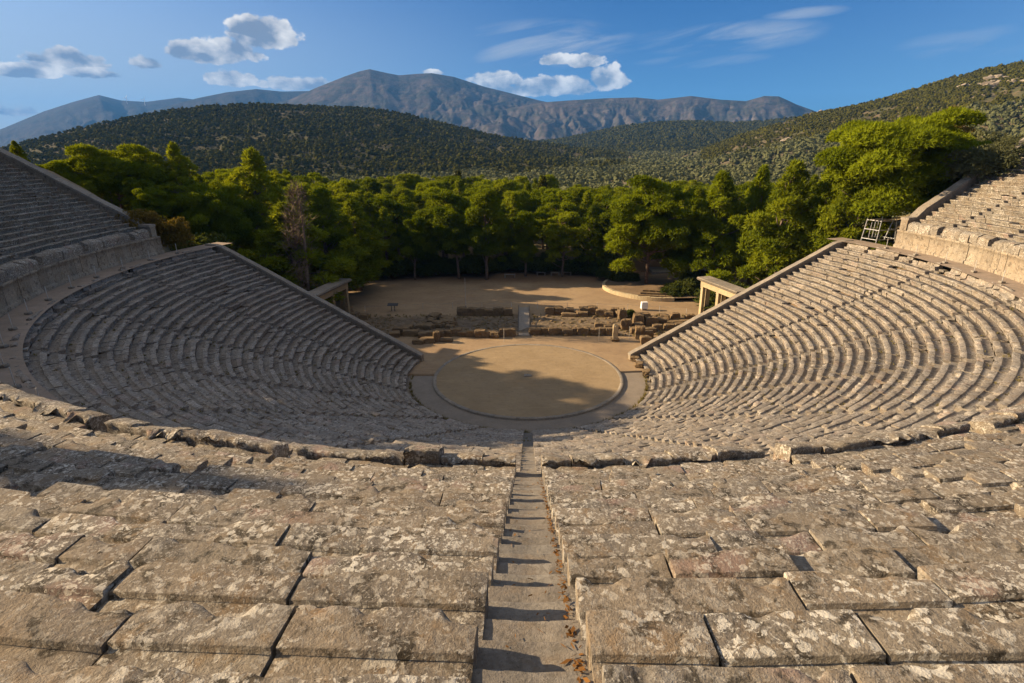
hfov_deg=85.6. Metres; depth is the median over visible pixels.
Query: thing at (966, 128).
pine tree
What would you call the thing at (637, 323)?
stone block
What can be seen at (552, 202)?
pine tree
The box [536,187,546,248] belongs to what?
pine tree
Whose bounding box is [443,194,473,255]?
pine tree
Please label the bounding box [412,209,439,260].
pine tree
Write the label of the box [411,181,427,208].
pine tree
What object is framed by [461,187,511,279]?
pine tree
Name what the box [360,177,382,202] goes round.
pine tree
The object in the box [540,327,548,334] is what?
stone block
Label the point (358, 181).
pine tree
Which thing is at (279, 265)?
pine tree
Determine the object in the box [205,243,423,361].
retaining wall
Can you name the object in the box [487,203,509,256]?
pine tree
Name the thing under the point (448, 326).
stone block
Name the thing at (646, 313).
stone block
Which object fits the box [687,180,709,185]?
pine tree
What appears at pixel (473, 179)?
pine tree
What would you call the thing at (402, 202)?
pine tree
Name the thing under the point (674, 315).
stone block
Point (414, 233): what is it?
pine tree
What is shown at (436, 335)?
stone block
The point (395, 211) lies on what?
pine tree
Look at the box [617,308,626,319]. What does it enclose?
stone block
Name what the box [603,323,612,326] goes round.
stone block
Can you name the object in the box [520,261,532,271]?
bush
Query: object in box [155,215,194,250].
bush
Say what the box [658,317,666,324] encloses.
stone block
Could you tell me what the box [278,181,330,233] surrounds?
pine tree
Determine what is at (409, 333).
stone block
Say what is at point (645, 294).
terrace wall
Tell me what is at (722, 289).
stone gateway
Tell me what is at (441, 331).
stone block
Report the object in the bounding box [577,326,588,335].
stone block
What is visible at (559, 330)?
stone block
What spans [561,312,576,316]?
stone block
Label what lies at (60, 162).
pine tree
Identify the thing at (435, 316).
stone block
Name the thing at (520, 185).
pine tree
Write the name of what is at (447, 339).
stone block
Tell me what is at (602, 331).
stone block
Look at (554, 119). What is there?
mountain
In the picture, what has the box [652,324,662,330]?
stone block
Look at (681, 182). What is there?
pine tree
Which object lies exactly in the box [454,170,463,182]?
cypress tree
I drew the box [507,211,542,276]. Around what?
pine tree
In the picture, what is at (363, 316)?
stone block
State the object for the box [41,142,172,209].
pine tree
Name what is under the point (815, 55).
sky
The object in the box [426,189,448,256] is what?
pine tree
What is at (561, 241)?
pine tree
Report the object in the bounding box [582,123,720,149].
hill
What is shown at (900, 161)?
pine tree
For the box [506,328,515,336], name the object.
stone block
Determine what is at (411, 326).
stone block
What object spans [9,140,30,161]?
pine tree
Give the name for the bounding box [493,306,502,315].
stone block
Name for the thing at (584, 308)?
stone block
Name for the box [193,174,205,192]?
pine tree
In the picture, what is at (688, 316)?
stone block
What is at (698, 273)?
bush
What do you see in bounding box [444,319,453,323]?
stone block
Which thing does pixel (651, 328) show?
stone block
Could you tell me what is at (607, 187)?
pine tree
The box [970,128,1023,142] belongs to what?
olive tree
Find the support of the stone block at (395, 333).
on the ground at (432, 293)
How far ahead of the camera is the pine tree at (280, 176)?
112.64 m
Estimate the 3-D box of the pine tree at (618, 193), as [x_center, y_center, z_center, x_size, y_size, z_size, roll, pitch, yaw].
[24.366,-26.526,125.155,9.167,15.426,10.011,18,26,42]
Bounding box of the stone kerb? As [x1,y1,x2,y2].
[433,344,623,420]
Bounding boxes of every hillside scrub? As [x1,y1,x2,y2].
[1,101,635,176]
[529,116,801,152]
[699,60,1023,165]
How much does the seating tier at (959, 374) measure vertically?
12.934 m
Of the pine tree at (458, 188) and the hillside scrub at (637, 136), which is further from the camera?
the hillside scrub at (637, 136)
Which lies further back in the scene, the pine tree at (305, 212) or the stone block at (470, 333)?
the pine tree at (305, 212)
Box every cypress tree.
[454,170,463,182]
[536,174,547,189]
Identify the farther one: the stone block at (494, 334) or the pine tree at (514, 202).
the pine tree at (514, 202)
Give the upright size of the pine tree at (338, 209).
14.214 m
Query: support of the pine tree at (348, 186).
on the ground at (539, 247)
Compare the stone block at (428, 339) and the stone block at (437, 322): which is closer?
the stone block at (428, 339)
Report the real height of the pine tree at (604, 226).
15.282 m
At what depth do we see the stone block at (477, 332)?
71.55 m
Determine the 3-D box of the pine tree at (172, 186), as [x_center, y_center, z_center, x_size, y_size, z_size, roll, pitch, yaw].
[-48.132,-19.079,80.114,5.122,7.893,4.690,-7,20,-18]
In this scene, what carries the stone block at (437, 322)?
on the ground at (432, 293)
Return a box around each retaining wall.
[0,147,161,259]
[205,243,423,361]
[628,239,853,359]
[899,138,1023,256]
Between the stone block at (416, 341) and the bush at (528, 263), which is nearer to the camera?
the stone block at (416, 341)
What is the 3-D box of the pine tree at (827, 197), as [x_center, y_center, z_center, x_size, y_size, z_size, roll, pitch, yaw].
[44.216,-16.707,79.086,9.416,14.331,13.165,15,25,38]
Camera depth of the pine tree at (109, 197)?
76.30 m
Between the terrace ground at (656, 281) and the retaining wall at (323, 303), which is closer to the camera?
the retaining wall at (323, 303)
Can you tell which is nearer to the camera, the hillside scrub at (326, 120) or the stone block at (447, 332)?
the stone block at (447, 332)
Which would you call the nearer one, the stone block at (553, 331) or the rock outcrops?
the stone block at (553, 331)
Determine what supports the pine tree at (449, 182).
on the ground at (539, 247)
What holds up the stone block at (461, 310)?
on the ground at (432, 293)
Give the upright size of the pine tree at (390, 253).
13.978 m
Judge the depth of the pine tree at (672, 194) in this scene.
107.26 m
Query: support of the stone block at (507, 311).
on the ground at (432, 293)
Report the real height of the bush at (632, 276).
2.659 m
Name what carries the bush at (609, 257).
on the ground at (539, 247)
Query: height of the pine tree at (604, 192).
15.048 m
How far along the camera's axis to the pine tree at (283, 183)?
105.34 m
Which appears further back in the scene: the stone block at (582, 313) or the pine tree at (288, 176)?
the pine tree at (288, 176)
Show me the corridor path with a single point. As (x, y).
(625, 399)
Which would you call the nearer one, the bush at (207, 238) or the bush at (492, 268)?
the bush at (207, 238)
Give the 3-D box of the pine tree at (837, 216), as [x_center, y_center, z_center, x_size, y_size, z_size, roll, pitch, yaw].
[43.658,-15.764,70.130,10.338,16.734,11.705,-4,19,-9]
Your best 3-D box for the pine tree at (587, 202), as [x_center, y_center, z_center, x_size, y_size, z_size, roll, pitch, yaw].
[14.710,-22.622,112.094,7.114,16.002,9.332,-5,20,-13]
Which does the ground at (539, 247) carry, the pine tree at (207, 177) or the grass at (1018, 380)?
the pine tree at (207, 177)
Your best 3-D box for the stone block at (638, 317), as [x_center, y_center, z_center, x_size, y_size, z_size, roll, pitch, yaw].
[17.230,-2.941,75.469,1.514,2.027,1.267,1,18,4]
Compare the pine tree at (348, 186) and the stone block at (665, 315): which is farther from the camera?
the pine tree at (348, 186)
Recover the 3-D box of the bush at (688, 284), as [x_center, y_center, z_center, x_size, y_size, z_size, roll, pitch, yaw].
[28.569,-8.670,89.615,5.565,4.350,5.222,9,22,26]
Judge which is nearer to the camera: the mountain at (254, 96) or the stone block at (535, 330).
the stone block at (535, 330)
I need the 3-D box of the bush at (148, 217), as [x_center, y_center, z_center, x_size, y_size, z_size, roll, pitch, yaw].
[-41.878,-13.496,62.333,4.416,3.132,4.723,12,23,32]
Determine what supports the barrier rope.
attached to the rope post
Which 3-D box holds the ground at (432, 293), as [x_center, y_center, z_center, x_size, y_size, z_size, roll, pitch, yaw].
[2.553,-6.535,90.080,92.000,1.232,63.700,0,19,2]
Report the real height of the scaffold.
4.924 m
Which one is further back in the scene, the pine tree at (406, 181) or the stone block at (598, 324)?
the pine tree at (406, 181)
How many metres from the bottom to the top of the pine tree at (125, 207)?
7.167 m
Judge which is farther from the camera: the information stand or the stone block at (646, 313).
the information stand
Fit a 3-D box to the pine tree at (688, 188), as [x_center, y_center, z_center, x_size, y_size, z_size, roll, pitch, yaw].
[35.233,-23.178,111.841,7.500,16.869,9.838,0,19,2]
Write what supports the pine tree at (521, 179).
on the ground at (539, 247)
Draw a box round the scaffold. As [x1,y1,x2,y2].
[861,201,902,242]
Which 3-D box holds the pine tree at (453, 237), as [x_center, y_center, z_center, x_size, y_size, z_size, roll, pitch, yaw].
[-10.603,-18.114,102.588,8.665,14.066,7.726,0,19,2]
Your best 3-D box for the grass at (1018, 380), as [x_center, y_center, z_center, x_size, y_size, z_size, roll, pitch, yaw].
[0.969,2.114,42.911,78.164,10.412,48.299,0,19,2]
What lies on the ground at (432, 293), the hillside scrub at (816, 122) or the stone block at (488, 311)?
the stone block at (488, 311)
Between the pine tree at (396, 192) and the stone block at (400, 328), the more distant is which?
the pine tree at (396, 192)
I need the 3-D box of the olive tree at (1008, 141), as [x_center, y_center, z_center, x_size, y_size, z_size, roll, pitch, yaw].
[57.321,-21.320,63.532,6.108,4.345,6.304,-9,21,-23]
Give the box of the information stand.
[387,303,397,310]
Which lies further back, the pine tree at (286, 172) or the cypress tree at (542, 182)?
the cypress tree at (542, 182)
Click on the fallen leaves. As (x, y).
(581, 669)
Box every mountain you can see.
[0,95,191,146]
[146,89,307,112]
[275,69,543,138]
[468,96,815,140]
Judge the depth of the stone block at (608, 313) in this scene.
79.21 m
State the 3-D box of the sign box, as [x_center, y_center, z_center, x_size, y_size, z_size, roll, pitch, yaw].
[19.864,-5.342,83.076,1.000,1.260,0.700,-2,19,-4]
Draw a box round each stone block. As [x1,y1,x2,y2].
[350,311,359,317]
[358,313,368,319]
[389,330,399,337]
[392,326,409,333]
[401,324,413,328]
[402,329,418,336]
[412,338,423,344]
[414,323,423,328]
[418,331,427,338]
[421,336,434,343]
[423,323,435,329]
[425,330,432,335]
[427,314,439,319]
[432,320,442,323]
[433,328,444,336]
[433,331,439,341]
[439,337,452,342]
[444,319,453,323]
[444,329,451,336]
[445,324,455,328]
[450,327,461,336]
[457,306,466,315]
[457,330,466,336]
[466,329,474,336]
[467,307,475,315]
[474,329,485,337]
[475,307,484,315]
[481,330,490,337]
[483,308,493,315]
[489,330,499,338]
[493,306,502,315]
[499,328,505,336]
[503,307,512,315]
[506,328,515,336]
[529,327,540,334]
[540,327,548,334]
[545,306,553,314]
[548,327,557,335]
[554,305,563,314]
[557,327,563,334]
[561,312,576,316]
[562,327,572,335]
[564,307,573,312]
[572,327,577,334]
[576,311,587,316]
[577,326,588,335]
[579,306,588,311]
[588,305,597,314]
[589,328,598,334]
[594,322,604,326]
[595,327,605,334]
[596,308,606,316]
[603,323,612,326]
[604,310,613,317]
[605,327,612,335]
[610,307,618,316]
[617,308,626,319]
[620,318,631,329]
[630,326,634,333]
[630,355,638,361]
[632,312,643,322]
[632,322,643,325]
[635,325,644,339]
[635,361,642,367]
[639,335,651,344]
[641,312,650,323]
[642,368,650,375]
[644,315,658,325]
[645,327,655,332]
[645,330,653,337]
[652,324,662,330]
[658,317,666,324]
[660,313,669,319]
[663,323,674,329]
[670,312,680,318]
[684,314,695,318]
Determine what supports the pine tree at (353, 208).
on the ground at (539, 247)
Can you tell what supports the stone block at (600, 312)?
on the ground at (432, 293)
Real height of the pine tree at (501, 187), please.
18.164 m
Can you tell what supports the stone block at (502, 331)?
on the ground at (432, 293)
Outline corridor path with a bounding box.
[406,372,650,432]
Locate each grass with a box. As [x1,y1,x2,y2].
[33,254,1023,471]
[368,313,684,432]
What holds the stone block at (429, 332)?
on the ground at (432, 293)
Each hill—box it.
[26,105,604,177]
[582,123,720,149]
[673,67,1023,179]
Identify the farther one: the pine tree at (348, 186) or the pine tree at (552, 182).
the pine tree at (552, 182)
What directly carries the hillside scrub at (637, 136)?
on the hill at (663, 129)
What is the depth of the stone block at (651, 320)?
75.00 m
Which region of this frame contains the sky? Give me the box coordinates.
[0,0,1023,128]
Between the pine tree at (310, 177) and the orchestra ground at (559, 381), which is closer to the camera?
the orchestra ground at (559, 381)
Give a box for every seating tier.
[0,153,1023,682]
[9,243,1023,471]
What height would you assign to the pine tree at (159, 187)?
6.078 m
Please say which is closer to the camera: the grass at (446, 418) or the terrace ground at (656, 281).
the grass at (446, 418)
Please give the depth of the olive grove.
454.60 m
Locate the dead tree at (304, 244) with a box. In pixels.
[276,177,325,290]
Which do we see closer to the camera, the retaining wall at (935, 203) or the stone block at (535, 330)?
the retaining wall at (935, 203)
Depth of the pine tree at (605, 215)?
106.50 m
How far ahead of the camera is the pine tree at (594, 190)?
130.03 m
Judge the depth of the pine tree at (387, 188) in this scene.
162.94 m
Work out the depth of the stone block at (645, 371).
58.98 m
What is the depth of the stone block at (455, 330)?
72.18 m
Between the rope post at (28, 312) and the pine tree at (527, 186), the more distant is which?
the pine tree at (527, 186)
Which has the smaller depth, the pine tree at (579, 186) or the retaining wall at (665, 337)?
the retaining wall at (665, 337)
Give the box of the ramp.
[518,305,530,335]
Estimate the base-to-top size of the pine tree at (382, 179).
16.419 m
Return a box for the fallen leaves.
[499,478,589,682]
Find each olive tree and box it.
[933,141,1022,184]
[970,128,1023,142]
[981,137,1023,156]
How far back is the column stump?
69.61 m
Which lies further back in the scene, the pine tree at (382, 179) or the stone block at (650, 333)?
the pine tree at (382, 179)
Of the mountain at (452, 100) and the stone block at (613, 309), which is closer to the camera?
the stone block at (613, 309)
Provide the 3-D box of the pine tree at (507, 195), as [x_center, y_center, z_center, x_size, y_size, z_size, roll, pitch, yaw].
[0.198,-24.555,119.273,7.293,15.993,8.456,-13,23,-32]
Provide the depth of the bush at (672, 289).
88.53 m
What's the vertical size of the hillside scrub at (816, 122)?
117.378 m
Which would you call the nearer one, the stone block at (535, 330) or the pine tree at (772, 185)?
the stone block at (535, 330)
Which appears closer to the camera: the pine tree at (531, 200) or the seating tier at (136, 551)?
the seating tier at (136, 551)
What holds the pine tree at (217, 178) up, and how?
on the ground at (539, 247)
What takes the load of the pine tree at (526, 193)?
on the ground at (539, 247)
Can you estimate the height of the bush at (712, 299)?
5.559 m
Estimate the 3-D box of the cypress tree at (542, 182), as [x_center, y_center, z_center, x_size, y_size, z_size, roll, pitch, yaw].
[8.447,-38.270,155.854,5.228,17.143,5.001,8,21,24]
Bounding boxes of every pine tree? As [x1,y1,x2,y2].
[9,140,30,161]
[35,160,75,182]
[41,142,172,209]
[80,180,98,194]
[102,184,122,205]
[112,194,130,211]
[122,177,140,207]
[129,187,176,217]
[143,183,166,218]
[160,141,212,220]
[160,182,188,221]
[173,182,262,242]
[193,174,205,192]
[201,168,227,189]
[207,171,240,195]
[218,145,303,257]
[235,201,358,303]
[258,170,285,179]
[273,178,292,202]
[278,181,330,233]
[281,169,292,178]
[281,187,372,301]
[282,182,327,207]
[284,174,294,182]
[293,172,327,189]
[294,197,323,252]
[315,176,330,183]
[316,207,342,252]
[321,198,389,290]
[329,180,338,202]
[331,179,364,206]
[332,189,365,215]
[333,202,366,242]
[354,176,378,186]
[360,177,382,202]
[360,191,385,252]
[362,192,387,223]
[364,193,416,257]
[374,207,404,277]
[377,176,396,192]
[380,182,393,193]
[388,187,418,212]
[392,173,417,190]
[395,193,413,257]
[399,216,429,279]
[409,174,422,187]
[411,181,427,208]
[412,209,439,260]
[415,180,449,254]
[421,186,470,257]
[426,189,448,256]
[431,175,446,181]
[432,206,470,278]
[441,175,466,192]
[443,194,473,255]
[452,178,470,233]
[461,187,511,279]
[462,174,484,183]
[463,184,489,255]
[465,179,493,190]
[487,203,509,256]
[491,178,520,254]
[496,192,536,268]
[501,190,528,243]
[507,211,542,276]
[512,175,530,184]
[516,183,523,189]
[521,190,544,243]
[522,182,539,240]
[524,187,569,249]
[530,190,577,240]
[531,178,537,188]
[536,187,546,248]
[540,174,559,188]
[543,208,587,276]
[562,187,591,235]
[566,184,590,197]
[570,206,607,273]
[571,190,600,253]
[586,193,619,247]
[588,188,604,207]
[592,190,613,250]
[599,194,639,262]
[602,189,633,254]
[603,174,704,283]
[604,184,610,235]
[614,186,624,191]
[619,187,632,192]
[643,193,681,262]
[659,169,755,281]
[673,180,686,185]
[674,183,705,200]
[677,185,693,221]
[682,185,711,254]
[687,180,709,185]
[710,183,749,237]
[715,164,791,284]
[736,158,833,283]
[750,182,784,199]
[787,179,845,253]
[794,148,894,253]
[804,173,819,200]
[809,106,991,238]
[943,105,980,137]
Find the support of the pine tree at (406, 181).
on the ground at (539, 247)
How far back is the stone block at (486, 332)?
71.51 m
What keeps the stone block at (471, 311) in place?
on the ground at (432, 293)
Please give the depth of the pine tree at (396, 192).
121.14 m
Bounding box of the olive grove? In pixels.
[312,98,1023,226]
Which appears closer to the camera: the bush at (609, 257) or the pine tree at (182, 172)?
the pine tree at (182, 172)
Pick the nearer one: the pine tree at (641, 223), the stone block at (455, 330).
the stone block at (455, 330)
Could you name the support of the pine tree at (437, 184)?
on the ground at (539, 247)
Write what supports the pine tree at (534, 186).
on the ground at (539, 247)
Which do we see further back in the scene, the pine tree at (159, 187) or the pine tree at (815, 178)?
the pine tree at (815, 178)
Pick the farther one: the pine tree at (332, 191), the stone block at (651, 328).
the pine tree at (332, 191)
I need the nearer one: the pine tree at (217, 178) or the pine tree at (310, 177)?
the pine tree at (217, 178)
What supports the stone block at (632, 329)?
on the ground at (432, 293)
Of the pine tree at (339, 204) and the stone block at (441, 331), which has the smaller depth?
the stone block at (441, 331)
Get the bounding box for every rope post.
[0,334,8,347]
[0,353,9,367]
[8,313,17,329]
[8,367,21,388]
[24,299,32,314]
[44,287,51,300]
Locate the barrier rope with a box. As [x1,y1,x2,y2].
[368,303,673,308]
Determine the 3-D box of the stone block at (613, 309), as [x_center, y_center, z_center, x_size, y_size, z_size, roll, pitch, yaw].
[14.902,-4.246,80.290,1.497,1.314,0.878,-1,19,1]
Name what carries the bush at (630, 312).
on the ground at (432, 293)
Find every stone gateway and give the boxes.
[309,278,351,313]
[697,276,744,313]
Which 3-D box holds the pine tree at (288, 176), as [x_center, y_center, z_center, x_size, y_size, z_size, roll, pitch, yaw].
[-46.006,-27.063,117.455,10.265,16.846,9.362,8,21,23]
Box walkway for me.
[0,237,1023,404]
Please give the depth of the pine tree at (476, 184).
147.02 m
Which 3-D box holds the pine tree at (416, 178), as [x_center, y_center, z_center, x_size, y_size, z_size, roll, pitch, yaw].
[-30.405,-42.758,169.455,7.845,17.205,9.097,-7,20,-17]
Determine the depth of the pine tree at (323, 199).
84.76 m
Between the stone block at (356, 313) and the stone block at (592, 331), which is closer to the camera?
the stone block at (592, 331)
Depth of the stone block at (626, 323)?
73.34 m
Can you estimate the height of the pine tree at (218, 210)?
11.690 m
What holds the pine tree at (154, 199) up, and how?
on the ground at (539, 247)
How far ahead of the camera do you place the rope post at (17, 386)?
26.67 m
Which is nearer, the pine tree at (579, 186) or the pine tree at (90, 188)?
the pine tree at (90, 188)
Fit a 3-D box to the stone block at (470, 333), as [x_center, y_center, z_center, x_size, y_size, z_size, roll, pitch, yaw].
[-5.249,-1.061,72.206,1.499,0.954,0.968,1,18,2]
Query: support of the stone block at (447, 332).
on the ground at (432, 293)
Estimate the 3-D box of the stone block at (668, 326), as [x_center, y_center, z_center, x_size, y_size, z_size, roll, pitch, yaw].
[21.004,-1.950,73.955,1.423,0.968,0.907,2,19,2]
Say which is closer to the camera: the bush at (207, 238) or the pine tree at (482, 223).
the bush at (207, 238)
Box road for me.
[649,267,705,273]
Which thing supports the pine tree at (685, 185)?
on the ground at (539, 247)
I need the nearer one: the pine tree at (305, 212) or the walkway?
the walkway
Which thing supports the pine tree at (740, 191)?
on the ground at (539, 247)
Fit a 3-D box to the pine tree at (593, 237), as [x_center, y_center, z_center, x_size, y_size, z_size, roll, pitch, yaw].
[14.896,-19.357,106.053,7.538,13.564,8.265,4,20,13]
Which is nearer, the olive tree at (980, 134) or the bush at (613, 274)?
the olive tree at (980, 134)
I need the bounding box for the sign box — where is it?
[640,301,647,309]
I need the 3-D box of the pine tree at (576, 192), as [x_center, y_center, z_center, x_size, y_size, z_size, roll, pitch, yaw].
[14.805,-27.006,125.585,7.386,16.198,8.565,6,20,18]
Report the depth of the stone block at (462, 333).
72.05 m
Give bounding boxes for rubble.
[363,313,670,335]
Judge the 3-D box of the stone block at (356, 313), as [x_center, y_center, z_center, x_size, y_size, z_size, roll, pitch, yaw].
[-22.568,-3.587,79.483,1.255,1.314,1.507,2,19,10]
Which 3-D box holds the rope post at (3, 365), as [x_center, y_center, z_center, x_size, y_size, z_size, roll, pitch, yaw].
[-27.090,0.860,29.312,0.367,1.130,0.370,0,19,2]
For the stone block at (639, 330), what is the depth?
70.14 m
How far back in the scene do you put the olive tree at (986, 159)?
60.63 m
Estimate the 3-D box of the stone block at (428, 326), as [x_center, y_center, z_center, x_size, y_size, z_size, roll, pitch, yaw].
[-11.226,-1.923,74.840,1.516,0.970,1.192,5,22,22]
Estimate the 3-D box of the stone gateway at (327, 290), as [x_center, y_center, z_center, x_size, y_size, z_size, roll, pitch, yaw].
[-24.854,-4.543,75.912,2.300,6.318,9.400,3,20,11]
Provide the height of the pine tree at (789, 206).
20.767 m
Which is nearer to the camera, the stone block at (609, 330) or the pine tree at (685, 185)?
the stone block at (609, 330)
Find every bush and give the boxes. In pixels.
[114,208,165,229]
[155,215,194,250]
[169,230,236,250]
[446,257,459,264]
[471,263,498,274]
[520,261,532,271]
[539,251,570,268]
[582,251,619,274]
[594,265,609,278]
[601,266,633,281]
[621,271,640,281]
[627,309,635,316]
[660,282,684,296]
[674,274,700,296]
[684,269,716,277]
[693,280,747,310]
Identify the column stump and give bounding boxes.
[611,324,619,341]
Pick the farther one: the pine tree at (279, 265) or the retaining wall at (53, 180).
the pine tree at (279, 265)
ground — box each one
[43,156,978,286]
[335,261,698,375]
[436,345,619,416]
[605,273,744,297]
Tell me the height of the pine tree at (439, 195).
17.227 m
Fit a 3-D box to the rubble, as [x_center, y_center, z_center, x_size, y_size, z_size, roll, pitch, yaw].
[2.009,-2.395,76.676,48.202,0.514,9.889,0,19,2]
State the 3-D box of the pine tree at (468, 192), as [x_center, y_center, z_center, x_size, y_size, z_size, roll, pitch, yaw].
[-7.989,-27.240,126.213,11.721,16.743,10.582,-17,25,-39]
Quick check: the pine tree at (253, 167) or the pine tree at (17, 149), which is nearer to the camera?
the pine tree at (17, 149)
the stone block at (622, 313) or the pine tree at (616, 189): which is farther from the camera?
the pine tree at (616, 189)
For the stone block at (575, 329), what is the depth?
72.30 m
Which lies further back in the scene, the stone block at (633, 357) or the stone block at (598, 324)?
the stone block at (598, 324)
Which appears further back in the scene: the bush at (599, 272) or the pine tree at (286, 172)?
the pine tree at (286, 172)
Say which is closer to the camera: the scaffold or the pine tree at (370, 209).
the scaffold
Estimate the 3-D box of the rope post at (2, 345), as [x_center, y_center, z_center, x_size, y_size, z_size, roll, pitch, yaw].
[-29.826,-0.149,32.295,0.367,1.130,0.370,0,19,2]
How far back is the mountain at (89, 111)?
6087.75 m
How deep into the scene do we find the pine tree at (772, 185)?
96.05 m
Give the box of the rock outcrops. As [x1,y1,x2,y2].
[780,74,1023,140]
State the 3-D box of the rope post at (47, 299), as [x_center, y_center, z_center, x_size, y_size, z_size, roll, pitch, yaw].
[-35.869,-3.677,42.614,0.367,1.130,0.370,0,19,2]
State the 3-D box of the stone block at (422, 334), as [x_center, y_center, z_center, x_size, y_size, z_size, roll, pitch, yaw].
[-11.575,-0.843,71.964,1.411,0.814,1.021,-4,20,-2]
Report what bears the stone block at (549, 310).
on the ground at (432, 293)
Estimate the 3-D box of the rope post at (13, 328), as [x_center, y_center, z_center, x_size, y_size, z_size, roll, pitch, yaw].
[-32.218,-1.250,35.530,0.367,1.130,0.370,0,19,2]
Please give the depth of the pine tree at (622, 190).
137.20 m
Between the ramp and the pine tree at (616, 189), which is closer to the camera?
the ramp
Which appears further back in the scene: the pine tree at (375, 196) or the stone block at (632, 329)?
the pine tree at (375, 196)
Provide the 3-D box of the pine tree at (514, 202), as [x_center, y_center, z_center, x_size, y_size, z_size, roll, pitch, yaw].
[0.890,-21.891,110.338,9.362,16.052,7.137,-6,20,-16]
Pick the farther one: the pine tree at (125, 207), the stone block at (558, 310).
the pine tree at (125, 207)
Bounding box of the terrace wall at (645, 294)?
[602,278,674,301]
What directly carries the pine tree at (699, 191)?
on the ground at (539, 247)
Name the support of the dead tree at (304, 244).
on the ground at (539, 247)
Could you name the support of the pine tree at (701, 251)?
on the ground at (539, 247)
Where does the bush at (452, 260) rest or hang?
on the ground at (539, 247)
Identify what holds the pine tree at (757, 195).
on the ground at (539, 247)
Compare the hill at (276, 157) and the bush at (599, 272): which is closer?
the bush at (599, 272)
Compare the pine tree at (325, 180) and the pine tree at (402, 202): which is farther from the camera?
the pine tree at (325, 180)
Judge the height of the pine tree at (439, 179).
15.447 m
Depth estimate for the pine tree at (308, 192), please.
100.41 m
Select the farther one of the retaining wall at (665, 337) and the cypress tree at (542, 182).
the cypress tree at (542, 182)
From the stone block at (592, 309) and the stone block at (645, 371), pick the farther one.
the stone block at (592, 309)
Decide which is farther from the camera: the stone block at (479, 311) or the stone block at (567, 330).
the stone block at (479, 311)
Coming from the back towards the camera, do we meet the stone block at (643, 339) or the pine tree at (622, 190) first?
the pine tree at (622, 190)
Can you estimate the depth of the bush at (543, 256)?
109.50 m
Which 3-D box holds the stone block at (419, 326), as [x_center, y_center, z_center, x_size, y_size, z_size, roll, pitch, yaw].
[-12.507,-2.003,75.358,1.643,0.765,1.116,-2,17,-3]
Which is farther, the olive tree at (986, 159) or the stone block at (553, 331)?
the stone block at (553, 331)
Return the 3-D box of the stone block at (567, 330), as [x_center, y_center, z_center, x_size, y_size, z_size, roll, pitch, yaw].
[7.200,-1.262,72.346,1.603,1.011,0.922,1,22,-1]
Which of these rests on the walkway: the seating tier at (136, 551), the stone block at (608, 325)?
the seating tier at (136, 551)
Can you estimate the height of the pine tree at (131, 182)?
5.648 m
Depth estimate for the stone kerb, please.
53.22 m
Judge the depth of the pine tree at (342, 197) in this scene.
110.42 m
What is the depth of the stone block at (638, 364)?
61.21 m

